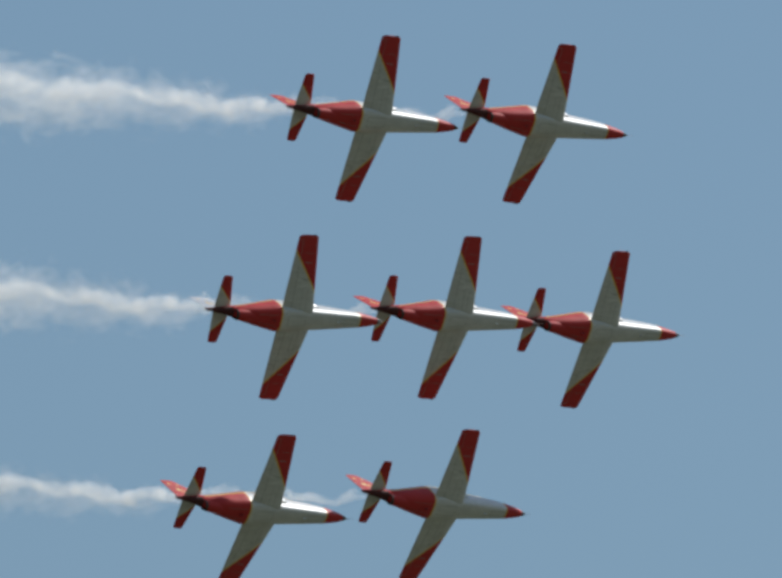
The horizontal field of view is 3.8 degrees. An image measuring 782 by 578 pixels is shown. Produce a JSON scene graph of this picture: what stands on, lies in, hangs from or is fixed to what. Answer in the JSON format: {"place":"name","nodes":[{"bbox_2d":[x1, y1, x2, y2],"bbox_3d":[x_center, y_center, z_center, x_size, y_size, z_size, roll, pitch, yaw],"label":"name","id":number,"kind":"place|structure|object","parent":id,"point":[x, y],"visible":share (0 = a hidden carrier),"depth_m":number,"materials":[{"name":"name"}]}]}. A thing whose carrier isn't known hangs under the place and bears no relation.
{"place":"outdoors","nodes":[
{"label":"outdoors","id":0,"kind":"place"},
{"bbox_2d":[160,434,347,577],"bbox_3d":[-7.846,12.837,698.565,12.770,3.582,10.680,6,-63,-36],"label":"airplane","id":1,"kind":"object","parent":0,"point":[262,510],"visible":1,"depth_m":696.56,"materials":[{"name":"white paint"}]},
{"bbox_2d":[190,234,382,399],"bbox_3d":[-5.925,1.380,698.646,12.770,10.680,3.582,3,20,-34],"label":"airplane","id":2,"kind":"object","parent":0,"point":[294,316],"visible":1,"depth_m":696.78,"materials":[{"name":"white paint"}]},
{"bbox_2d":[270,35,463,201],"bbox_3d":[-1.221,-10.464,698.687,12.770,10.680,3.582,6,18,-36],"label":"airplane","id":3,"kind":"object","parent":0,"point":[373,118],"visible":1,"depth_m":696.86,"materials":[{"name":"white paint"}]},
{"bbox_2d":[0,0,781,577],"label":"sky","id":4,"kind":"structure","parent":0,"point":[148,160],"materials":[{"name":"blue"}]},
{"bbox_2d":[346,429,530,577],"bbox_3d":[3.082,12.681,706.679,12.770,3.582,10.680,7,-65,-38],"label":"airplane","id":5,"kind":"object","parent":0,"point":[445,505],"visible":1,"depth_m":704.71,"materials":[{"name":"white paint"}]},
{"bbox_2d":[354,236,535,399],"bbox_3d":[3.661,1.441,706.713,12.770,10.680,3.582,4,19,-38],"label":"airplane","id":6,"kind":"object","parent":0,"point":[455,317],"visible":0.98,"depth_m":704.87,"materials":[{"name":"white paint"}]},
{"bbox_2d":[444,44,629,203],"bbox_3d":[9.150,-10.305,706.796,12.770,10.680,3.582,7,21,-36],"label":"airplane","id":7,"kind":"object","parent":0,"point":[544,124],"visible":1,"depth_m":704.91,"materials":[{"name":"white paint"}]},
{"bbox_2d":[501,251,682,408],"bbox_3d":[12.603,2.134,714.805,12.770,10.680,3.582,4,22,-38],"label":"airplane","id":8,"kind":"object","parent":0,"point":[600,329],"visible":0.94,"depth_m":712.93,"materials":[{"name":"white paint"}]}
]}

